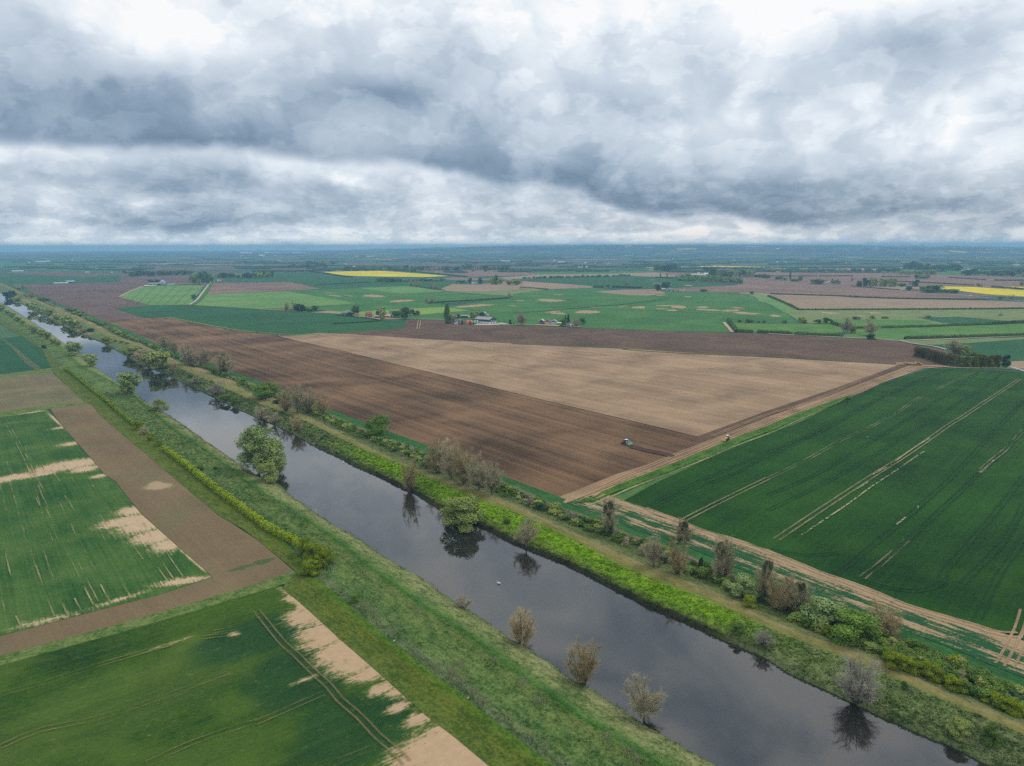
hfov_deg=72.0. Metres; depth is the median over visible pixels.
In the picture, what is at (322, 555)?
shrub
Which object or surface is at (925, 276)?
broadleaf tree
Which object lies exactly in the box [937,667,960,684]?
shrub
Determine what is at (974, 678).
shrub
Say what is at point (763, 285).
ploughed field
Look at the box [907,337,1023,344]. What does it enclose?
grass field
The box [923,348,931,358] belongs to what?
conifer tree
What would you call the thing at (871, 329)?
bare tree
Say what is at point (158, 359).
broadleaf tree
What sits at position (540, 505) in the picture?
shrub
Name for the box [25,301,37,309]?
willow tree
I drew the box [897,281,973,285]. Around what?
hedge
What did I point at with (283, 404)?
bare tree
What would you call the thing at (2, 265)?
crop field
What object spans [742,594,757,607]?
shrub
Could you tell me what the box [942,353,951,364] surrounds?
conifer tree
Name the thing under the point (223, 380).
tan reeds
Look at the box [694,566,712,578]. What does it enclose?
shrub
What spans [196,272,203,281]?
broadleaf tree
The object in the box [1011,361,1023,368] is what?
ploughed field
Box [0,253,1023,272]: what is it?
distant hedgerows
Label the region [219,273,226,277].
evergreen tree
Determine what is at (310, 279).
crop field
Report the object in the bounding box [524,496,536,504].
bare shrub
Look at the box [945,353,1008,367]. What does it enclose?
tree belt
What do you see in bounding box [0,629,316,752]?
wheel tracks
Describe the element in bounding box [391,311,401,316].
broadleaf tree
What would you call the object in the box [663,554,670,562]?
shrub
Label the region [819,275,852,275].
hedge
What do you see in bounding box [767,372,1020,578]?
wheel tracks
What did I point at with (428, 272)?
hedge
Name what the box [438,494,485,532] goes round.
willow tree
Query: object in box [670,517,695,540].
ivy covered tree
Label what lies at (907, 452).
bare streaks
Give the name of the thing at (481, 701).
dry reeds
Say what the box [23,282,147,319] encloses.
ploughed field
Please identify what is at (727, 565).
bare tree
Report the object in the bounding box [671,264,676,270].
broadleaf tree
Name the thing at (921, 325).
hedge
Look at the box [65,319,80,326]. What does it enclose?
willow tree
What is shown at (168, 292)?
wheel tracks
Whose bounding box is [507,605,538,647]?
bare tree
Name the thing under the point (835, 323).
hedge
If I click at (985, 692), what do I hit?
shrub
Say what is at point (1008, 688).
shrub
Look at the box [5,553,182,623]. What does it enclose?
bare streaks
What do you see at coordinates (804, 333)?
hedge
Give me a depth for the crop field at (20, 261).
5992.64 m
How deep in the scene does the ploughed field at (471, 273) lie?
3293.85 m
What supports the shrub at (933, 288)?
on the ground at (620, 260)
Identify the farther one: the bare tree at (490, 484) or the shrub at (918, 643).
the bare tree at (490, 484)
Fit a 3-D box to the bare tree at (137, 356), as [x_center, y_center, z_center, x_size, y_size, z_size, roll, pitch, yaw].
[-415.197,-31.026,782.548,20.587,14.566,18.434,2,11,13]
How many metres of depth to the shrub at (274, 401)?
558.57 m
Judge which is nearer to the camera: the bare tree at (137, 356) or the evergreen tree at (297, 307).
the bare tree at (137, 356)
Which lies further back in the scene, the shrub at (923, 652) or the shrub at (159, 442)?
the shrub at (159, 442)
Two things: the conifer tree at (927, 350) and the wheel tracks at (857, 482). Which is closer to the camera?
the wheel tracks at (857, 482)
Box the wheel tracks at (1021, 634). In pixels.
[994,609,1023,666]
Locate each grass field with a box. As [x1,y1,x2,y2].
[752,294,798,319]
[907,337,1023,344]
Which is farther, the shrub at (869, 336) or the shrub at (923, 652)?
the shrub at (869, 336)
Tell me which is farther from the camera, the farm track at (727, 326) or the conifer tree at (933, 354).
the farm track at (727, 326)
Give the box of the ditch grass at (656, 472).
[574,395,849,502]
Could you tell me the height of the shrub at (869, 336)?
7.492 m
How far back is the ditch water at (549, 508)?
295.15 m
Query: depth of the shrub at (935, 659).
208.59 m
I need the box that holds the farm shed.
[474,316,495,323]
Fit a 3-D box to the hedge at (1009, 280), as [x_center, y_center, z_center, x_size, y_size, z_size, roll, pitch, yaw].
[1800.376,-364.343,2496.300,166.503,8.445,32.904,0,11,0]
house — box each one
[365,311,371,316]
[453,318,460,323]
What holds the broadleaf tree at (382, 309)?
on the meadow at (431, 310)
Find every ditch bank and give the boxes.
[0,282,1016,685]
[41,301,1023,724]
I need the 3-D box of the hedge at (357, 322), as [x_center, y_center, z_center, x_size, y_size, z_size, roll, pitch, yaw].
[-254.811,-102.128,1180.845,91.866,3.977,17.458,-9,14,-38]
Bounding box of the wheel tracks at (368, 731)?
[255,612,410,763]
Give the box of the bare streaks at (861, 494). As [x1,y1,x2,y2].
[801,451,923,534]
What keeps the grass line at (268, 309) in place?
on the crop field at (271, 321)
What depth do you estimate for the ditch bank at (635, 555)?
270.99 m
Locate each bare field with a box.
[0,373,83,410]
[0,404,293,655]
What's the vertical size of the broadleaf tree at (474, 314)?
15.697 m
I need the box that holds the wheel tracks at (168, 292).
[135,286,199,303]
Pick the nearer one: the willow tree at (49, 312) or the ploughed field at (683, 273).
the willow tree at (49, 312)
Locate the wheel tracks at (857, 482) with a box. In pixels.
[683,378,1020,539]
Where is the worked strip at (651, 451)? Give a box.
[630,445,674,455]
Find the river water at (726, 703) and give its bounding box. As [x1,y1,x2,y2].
[0,293,989,765]
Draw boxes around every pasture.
[786,309,1023,324]
[821,319,939,325]
[842,323,1023,339]
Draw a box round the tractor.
[621,439,628,444]
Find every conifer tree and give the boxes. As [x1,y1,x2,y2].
[697,557,703,573]
[913,346,919,355]
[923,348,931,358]
[927,350,934,358]
[929,350,936,360]
[936,353,941,362]
[939,352,945,363]
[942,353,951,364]
[947,354,955,365]
[954,355,963,366]
[963,356,971,367]
[970,355,979,367]
[978,355,988,367]
[986,355,994,367]
[993,355,1002,367]
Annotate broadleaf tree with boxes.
[23,323,32,328]
[36,329,45,336]
[42,332,51,338]
[52,315,60,319]
[63,307,78,311]
[70,310,85,315]
[100,336,110,342]
[121,346,138,356]
[128,271,137,275]
[139,354,151,363]
[145,351,171,369]
[157,270,166,275]
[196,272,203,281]
[251,382,278,398]
[255,272,262,276]
[351,306,359,313]
[363,414,390,436]
[376,307,385,313]
[378,312,386,318]
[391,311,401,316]
[400,307,412,318]
[442,266,450,270]
[469,311,479,318]
[496,266,504,270]
[497,278,503,283]
[512,279,520,284]
[559,319,567,325]
[579,318,585,323]
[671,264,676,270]
[706,276,713,281]
[708,268,717,275]
[728,269,735,276]
[747,269,755,276]
[798,317,805,322]
[822,317,832,322]
[915,262,922,268]
[917,275,929,278]
[949,263,956,269]
[959,345,973,354]
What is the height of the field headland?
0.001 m
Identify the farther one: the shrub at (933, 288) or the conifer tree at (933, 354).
the shrub at (933, 288)
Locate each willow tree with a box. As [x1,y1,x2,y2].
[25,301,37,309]
[28,327,37,332]
[35,307,45,313]
[42,309,53,315]
[58,316,71,323]
[64,341,82,355]
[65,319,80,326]
[81,354,99,366]
[116,371,144,392]
[234,424,281,472]
[257,437,287,472]
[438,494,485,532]
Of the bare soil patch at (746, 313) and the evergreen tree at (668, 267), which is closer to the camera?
the bare soil patch at (746, 313)
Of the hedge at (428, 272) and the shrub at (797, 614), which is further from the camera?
the hedge at (428, 272)
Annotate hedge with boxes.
[64,367,135,425]
[161,445,302,547]
[307,271,353,276]
[316,282,371,284]
[333,319,380,323]
[336,315,378,319]
[392,270,455,275]
[428,297,507,302]
[520,287,547,289]
[612,285,641,287]
[727,317,737,331]
[737,329,753,332]
[757,330,791,333]
[767,295,799,309]
[770,293,986,299]
[794,331,842,336]
[799,307,1023,309]
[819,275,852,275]
[830,320,840,326]
[851,285,899,289]
[855,323,988,328]
[881,276,910,276]
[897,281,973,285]
[904,333,1023,338]
[948,277,985,279]
[988,320,1023,324]
[991,286,1023,288]
[994,279,1023,280]
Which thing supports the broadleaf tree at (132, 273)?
on the ploughed field at (138, 280)
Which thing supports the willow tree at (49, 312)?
on the river bank at (692, 619)
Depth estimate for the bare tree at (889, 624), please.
229.26 m
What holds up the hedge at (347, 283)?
on the ground at (620, 260)
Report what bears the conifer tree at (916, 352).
on the ploughed field at (821, 348)
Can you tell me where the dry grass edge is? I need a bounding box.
[585,409,823,505]
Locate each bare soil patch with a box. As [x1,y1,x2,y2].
[363,295,387,296]
[390,300,413,301]
[453,304,496,307]
[538,299,565,301]
[575,310,599,313]
[696,309,721,310]
[734,312,757,314]
[821,312,839,313]
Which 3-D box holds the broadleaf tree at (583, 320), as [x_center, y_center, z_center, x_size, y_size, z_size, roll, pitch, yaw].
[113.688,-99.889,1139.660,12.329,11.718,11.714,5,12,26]
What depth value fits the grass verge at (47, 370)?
715.79 m
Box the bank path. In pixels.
[0,283,1023,734]
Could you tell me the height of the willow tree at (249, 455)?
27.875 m
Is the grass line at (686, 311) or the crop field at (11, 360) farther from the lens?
the grass line at (686, 311)
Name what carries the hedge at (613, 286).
on the ground at (620, 260)
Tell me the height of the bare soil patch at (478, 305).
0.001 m
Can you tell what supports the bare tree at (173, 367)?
on the river bank at (692, 619)
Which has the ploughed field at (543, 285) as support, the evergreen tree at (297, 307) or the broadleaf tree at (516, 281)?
the broadleaf tree at (516, 281)
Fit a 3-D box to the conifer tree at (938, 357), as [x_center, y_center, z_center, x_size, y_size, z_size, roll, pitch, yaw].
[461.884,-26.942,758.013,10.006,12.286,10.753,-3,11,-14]
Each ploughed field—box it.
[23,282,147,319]
[24,271,118,276]
[103,317,696,496]
[120,275,192,285]
[122,265,272,269]
[199,265,341,270]
[207,282,318,293]
[280,333,896,435]
[335,319,946,365]
[347,263,511,268]
[422,270,540,276]
[441,284,518,291]
[444,277,511,279]
[480,281,592,288]
[498,272,675,278]
[598,289,663,294]
[660,271,779,276]
[670,278,986,298]
[695,365,905,444]
[768,272,1023,288]
[772,295,1023,308]
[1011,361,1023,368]
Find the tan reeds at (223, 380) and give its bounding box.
[13,295,276,400]
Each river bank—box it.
[0,285,1023,765]
[0,302,715,765]
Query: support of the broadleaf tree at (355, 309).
on the meadow at (431, 310)
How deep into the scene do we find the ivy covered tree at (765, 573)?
248.60 m
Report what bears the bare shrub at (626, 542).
on the ditch bank at (635, 555)
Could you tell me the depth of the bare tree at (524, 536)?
297.34 m
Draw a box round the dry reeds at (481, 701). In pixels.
[313,418,644,763]
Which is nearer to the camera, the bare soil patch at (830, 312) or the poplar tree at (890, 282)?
the bare soil patch at (830, 312)
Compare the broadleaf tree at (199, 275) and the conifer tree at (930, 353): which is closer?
the conifer tree at (930, 353)
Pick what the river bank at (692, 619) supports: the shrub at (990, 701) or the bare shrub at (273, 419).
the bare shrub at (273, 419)
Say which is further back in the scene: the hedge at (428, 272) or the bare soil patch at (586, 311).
the hedge at (428, 272)
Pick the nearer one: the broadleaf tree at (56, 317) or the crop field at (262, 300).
the broadleaf tree at (56, 317)
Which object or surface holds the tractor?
on the ploughed field at (556, 449)
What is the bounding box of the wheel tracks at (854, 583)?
[644,507,1023,637]
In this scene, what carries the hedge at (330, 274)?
on the ground at (620, 260)
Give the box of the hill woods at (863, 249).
[270,245,1023,250]
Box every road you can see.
[768,333,1012,340]
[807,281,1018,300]
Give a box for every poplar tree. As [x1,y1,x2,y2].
[443,304,449,323]
[493,275,497,284]
[869,277,875,285]
[879,278,884,285]
[887,278,892,286]
[892,278,897,286]
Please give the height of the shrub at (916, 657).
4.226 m
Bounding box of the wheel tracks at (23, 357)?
[2,339,40,370]
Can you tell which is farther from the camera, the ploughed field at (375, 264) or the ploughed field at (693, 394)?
the ploughed field at (375, 264)
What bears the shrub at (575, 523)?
on the ditch bank at (635, 555)
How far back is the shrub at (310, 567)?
272.83 m
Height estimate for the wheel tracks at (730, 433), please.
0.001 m
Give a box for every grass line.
[170,317,257,332]
[203,305,336,313]
[512,298,668,312]
[512,343,892,363]
[613,308,764,316]
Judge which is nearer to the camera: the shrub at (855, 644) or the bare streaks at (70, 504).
the shrub at (855, 644)
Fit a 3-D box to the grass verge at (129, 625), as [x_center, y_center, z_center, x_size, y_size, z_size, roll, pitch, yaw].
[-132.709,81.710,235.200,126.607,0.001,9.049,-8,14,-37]
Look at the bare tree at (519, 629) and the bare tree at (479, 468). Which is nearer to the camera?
the bare tree at (519, 629)
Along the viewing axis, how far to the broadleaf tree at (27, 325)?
1083.95 m
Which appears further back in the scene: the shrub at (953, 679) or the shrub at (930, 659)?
the shrub at (930, 659)
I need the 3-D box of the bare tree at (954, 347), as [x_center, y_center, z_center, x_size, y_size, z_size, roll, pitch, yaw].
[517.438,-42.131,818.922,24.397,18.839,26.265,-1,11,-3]
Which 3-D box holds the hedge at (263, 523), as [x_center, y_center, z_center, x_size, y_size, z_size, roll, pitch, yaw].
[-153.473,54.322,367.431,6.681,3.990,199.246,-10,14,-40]
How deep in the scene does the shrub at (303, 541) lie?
289.52 m
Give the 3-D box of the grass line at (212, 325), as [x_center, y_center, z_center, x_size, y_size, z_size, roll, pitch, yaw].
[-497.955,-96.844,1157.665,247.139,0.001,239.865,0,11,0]
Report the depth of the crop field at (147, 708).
196.78 m
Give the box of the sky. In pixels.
[0,0,1023,251]
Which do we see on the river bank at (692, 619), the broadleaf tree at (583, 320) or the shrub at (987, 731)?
the shrub at (987, 731)
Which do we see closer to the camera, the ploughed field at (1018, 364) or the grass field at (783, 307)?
the ploughed field at (1018, 364)
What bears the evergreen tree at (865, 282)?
on the ground at (620, 260)
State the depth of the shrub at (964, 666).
208.21 m
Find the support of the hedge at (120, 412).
on the grass strip at (481, 734)
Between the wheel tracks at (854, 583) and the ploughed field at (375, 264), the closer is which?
the wheel tracks at (854, 583)
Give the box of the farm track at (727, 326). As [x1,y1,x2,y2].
[723,322,733,331]
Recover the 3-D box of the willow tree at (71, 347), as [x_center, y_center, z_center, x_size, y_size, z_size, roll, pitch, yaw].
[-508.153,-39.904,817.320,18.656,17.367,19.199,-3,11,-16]
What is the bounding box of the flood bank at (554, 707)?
[0,311,663,765]
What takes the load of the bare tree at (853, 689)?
on the river bank at (692, 619)
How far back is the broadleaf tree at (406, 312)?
1224.66 m
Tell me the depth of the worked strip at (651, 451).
433.83 m
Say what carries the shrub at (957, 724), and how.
on the river bank at (692, 619)
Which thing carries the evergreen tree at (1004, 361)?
on the tree belt
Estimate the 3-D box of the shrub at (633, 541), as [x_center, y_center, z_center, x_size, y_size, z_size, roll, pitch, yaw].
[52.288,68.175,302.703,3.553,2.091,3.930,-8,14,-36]
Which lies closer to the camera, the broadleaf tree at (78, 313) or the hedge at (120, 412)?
the hedge at (120, 412)
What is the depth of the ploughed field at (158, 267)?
4190.13 m
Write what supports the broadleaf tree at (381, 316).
on the ground at (620, 260)
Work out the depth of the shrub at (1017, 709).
187.32 m
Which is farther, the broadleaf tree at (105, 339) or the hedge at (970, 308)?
the hedge at (970, 308)
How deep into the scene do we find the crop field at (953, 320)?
1188.11 m
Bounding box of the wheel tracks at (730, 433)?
[596,368,906,488]
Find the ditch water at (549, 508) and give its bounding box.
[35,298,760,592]
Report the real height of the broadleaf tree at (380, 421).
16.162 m
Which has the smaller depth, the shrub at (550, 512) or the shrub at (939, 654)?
the shrub at (939, 654)
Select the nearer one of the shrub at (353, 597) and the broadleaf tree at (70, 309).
the shrub at (353, 597)
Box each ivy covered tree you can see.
[599,492,619,534]
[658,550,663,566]
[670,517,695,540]
[711,533,728,578]
[754,553,776,595]
[794,579,814,608]
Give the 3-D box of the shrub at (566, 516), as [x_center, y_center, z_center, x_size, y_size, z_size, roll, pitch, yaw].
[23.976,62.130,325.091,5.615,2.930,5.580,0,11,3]
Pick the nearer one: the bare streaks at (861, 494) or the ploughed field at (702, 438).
the bare streaks at (861, 494)
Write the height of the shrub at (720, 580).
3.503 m
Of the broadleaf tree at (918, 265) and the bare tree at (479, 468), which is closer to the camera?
the bare tree at (479, 468)
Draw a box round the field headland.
[560,365,952,502]
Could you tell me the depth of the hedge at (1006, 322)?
1131.70 m
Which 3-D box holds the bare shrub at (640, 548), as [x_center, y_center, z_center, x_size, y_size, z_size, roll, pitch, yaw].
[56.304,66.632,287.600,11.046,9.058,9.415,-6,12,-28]
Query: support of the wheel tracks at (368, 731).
on the crop field at (147, 708)
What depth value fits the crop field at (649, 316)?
1393.16 m
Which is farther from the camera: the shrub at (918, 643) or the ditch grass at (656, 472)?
the ditch grass at (656, 472)
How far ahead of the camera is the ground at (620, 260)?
4645.62 m
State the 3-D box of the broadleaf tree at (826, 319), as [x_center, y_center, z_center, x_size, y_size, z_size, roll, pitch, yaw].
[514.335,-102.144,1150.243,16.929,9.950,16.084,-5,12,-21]
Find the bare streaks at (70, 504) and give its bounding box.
[0,464,148,538]
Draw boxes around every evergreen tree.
[2,292,13,298]
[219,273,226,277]
[294,304,299,310]
[299,304,305,310]
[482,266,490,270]
[655,284,660,290]
[661,282,670,287]
[665,265,671,270]
[862,278,869,285]
[912,280,919,286]
[955,265,962,270]
[964,270,971,274]
[1001,355,1010,367]
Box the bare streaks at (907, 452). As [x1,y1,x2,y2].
[857,438,993,488]
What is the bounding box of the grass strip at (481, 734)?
[0,319,552,765]
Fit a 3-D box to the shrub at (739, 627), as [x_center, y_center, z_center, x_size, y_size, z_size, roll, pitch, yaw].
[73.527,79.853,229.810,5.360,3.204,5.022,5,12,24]
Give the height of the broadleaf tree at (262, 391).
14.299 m
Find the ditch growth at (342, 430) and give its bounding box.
[172,358,1023,720]
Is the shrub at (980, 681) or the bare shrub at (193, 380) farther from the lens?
the bare shrub at (193, 380)
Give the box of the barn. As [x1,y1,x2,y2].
[551,319,556,324]
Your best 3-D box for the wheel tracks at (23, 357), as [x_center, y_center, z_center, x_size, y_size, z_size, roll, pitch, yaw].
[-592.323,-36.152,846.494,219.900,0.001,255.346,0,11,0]
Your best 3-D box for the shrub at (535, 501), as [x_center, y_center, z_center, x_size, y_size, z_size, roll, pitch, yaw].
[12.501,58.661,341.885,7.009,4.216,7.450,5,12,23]
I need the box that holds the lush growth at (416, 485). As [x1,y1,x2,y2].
[146,363,1023,765]
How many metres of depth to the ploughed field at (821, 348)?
941.90 m
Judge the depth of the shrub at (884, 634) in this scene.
225.78 m
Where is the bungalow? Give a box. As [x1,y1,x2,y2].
[565,323,573,326]
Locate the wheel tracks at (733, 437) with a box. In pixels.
[576,366,924,499]
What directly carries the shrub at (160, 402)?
on the river bank at (474, 628)
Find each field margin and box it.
[0,280,1023,685]
[567,492,1023,676]
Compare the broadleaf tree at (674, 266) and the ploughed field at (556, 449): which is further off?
the broadleaf tree at (674, 266)
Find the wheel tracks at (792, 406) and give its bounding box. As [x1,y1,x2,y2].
[714,372,877,435]
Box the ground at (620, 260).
[0,250,1023,677]
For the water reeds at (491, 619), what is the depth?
217.53 m
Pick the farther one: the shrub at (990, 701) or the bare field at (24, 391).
the bare field at (24, 391)
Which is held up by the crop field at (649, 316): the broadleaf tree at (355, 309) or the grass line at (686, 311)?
the grass line at (686, 311)
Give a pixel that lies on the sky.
(126, 125)
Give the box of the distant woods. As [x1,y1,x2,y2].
[0,250,342,254]
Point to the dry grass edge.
(689, 465)
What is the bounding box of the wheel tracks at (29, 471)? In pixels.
[7,426,51,537]
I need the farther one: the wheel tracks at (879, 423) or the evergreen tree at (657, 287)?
the evergreen tree at (657, 287)
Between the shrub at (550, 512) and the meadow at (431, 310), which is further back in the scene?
the meadow at (431, 310)
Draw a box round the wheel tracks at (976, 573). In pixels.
[657,368,1023,619]
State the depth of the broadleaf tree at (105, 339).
925.44 m
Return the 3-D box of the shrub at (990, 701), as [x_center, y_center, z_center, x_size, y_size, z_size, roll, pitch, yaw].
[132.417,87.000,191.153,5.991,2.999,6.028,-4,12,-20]
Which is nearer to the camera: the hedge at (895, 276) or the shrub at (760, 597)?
the shrub at (760, 597)
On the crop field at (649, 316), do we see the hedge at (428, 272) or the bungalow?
the bungalow
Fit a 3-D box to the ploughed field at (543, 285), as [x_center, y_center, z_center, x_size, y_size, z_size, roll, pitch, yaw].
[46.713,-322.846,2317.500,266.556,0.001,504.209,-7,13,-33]
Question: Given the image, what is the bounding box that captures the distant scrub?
[84,316,527,500]
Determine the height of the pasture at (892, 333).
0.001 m
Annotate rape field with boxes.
[326,271,442,276]
[698,266,785,268]
[941,286,1023,296]
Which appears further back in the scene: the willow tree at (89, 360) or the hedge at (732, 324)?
the hedge at (732, 324)
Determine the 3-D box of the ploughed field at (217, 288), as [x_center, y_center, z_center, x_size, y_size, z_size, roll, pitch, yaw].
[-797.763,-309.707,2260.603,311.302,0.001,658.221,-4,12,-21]
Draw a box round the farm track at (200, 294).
[190,281,210,303]
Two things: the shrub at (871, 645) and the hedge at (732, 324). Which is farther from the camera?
the hedge at (732, 324)
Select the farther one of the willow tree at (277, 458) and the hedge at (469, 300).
the hedge at (469, 300)
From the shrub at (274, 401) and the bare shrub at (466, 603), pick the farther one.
the shrub at (274, 401)
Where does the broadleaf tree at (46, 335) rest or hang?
on the flood bank at (554, 707)
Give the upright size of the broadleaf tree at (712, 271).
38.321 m
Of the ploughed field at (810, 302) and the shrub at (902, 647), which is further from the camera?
the ploughed field at (810, 302)
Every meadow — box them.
[346,307,467,315]
[450,289,544,295]
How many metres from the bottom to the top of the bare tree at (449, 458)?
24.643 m
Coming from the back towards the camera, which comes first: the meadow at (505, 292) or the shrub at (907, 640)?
the meadow at (505, 292)
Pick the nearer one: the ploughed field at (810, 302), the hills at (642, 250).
the ploughed field at (810, 302)
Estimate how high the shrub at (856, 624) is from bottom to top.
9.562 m
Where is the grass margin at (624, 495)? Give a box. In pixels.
[570,393,858,507]
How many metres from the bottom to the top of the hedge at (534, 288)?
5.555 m
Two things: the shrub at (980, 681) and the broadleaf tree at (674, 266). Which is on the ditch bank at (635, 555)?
the shrub at (980, 681)
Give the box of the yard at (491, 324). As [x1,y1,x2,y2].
[474,323,506,324]
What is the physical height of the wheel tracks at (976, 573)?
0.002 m
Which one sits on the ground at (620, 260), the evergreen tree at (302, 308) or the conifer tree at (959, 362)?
the evergreen tree at (302, 308)
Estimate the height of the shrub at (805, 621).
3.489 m
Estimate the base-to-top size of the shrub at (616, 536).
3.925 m
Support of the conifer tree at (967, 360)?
on the tree belt
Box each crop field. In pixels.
[0,259,138,271]
[0,263,121,270]
[0,273,120,284]
[0,336,59,373]
[0,409,211,635]
[0,586,488,765]
[116,305,405,333]
[121,285,203,304]
[195,291,353,308]
[214,270,511,291]
[290,286,511,311]
[364,286,438,293]
[392,287,795,331]
[528,276,729,288]
[529,268,652,273]
[624,368,1023,634]
[733,322,841,333]
[873,268,1021,275]
[910,337,1023,360]
[917,317,1003,323]
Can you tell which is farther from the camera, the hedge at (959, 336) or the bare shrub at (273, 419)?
the hedge at (959, 336)
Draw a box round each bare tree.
[130,349,145,360]
[155,334,175,349]
[166,341,177,352]
[166,361,177,373]
[178,344,196,364]
[189,346,213,366]
[212,350,239,373]
[275,386,292,410]
[287,385,306,412]
[289,413,302,430]
[299,387,318,413]
[313,392,330,414]
[401,454,419,491]
[423,436,446,472]
[436,436,468,478]
[448,443,476,484]
[463,449,490,489]
[477,457,505,494]
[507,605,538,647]
[514,516,542,547]
[516,311,528,323]
[564,634,602,684]
[573,317,580,326]
[621,671,668,720]
[642,536,666,565]
[666,534,689,573]
[715,535,737,576]
[764,569,797,609]
[775,573,810,611]
[833,649,885,705]
[839,315,858,332]
[863,317,881,334]
[867,598,903,639]
[944,340,964,353]
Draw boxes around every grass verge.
[0,367,63,375]
[0,402,87,416]
[0,571,294,664]
[189,280,214,304]
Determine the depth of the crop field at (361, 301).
1727.86 m
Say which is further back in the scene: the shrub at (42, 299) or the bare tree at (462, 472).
the shrub at (42, 299)
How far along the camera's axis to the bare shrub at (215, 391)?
603.41 m
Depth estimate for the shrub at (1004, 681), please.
201.02 m
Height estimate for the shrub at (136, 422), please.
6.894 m
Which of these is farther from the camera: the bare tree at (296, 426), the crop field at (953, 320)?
the crop field at (953, 320)
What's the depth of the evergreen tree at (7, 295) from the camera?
1760.72 m
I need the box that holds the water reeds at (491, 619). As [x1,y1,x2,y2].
[106,374,637,719]
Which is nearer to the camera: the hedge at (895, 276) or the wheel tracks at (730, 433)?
the wheel tracks at (730, 433)
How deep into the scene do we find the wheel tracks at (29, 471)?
401.04 m
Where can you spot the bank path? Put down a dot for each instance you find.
(642, 569)
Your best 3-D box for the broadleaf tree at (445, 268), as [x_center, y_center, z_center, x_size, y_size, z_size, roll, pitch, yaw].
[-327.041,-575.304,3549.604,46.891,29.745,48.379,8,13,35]
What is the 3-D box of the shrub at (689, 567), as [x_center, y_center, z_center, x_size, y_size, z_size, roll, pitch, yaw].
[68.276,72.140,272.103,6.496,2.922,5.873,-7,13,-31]
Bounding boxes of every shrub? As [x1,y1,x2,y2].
[37,297,49,300]
[132,420,143,429]
[138,425,149,433]
[146,433,155,440]
[147,398,170,411]
[154,438,162,446]
[189,377,200,382]
[205,383,225,394]
[219,394,230,401]
[229,396,238,403]
[254,403,271,419]
[255,461,279,483]
[265,411,282,422]
[272,395,289,402]
[295,537,310,554]
[298,559,323,575]
[303,543,320,561]
[313,546,335,567]
[350,594,357,601]
[416,454,431,468]
[452,595,473,608]
[503,518,511,524]
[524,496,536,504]
[530,499,542,508]
[534,502,545,510]
[548,508,556,516]
[551,501,560,506]
[558,514,568,521]
[569,519,578,525]
[578,521,585,526]
[583,524,591,530]
[584,517,594,524]
[597,528,608,534]
[611,532,623,542]
[621,537,629,545]
[630,539,637,543]
[637,536,658,554]
[638,538,648,544]
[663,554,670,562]
[683,565,695,574]
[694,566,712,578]
[696,561,711,570]
[714,577,727,586]
[720,580,736,591]
[725,571,758,598]
[729,621,745,635]
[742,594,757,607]
[751,630,775,645]
[757,591,768,602]
[786,615,796,621]
[791,611,803,621]
[798,595,847,627]
[798,616,811,626]
[809,279,827,283]
[810,622,820,630]
[813,619,833,633]
[822,607,882,652]
[823,624,835,637]
[846,637,859,646]
[861,631,881,645]
[863,642,876,652]
[865,334,876,339]
[876,636,887,644]
[878,631,890,637]
[882,647,907,671]
[886,636,896,644]
[888,639,907,646]
[896,643,906,649]
[899,655,922,675]
[899,680,909,689]
[902,638,915,647]
[905,654,919,661]
[908,640,929,648]
[913,647,934,658]
[917,659,944,683]
[920,285,945,292]
[920,656,936,670]
[928,656,944,676]
[931,650,946,661]
[935,663,953,675]
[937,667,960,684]
[942,673,968,693]
[944,289,958,292]
[945,653,968,663]
[946,716,973,741]
[949,661,971,670]
[952,662,972,679]
[956,669,965,678]
[960,680,978,693]
[967,673,979,684]
[968,667,993,681]
[969,351,983,355]
[969,670,988,681]
[970,685,995,704]
[974,675,993,687]
[978,674,1004,687]
[980,689,1008,707]
[981,723,1005,748]
[988,696,1011,710]
[991,686,1011,704]
[999,679,1015,689]
[1000,681,1016,692]
[1000,696,1023,717]
[1008,689,1023,704]
[1014,684,1023,702]
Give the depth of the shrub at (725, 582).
258.81 m
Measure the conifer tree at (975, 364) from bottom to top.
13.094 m
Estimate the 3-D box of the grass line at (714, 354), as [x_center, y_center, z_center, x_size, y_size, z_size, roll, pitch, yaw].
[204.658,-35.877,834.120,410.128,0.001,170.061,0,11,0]
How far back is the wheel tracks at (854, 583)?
260.75 m
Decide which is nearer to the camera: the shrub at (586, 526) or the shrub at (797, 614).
the shrub at (797, 614)
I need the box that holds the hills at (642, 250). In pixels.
[0,245,1023,257]
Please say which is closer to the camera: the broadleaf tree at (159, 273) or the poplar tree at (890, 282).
the poplar tree at (890, 282)
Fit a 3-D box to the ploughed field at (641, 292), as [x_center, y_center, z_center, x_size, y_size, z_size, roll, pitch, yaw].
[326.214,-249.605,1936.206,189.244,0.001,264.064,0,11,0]
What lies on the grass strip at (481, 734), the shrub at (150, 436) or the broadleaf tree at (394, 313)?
the shrub at (150, 436)
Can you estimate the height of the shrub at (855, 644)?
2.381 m

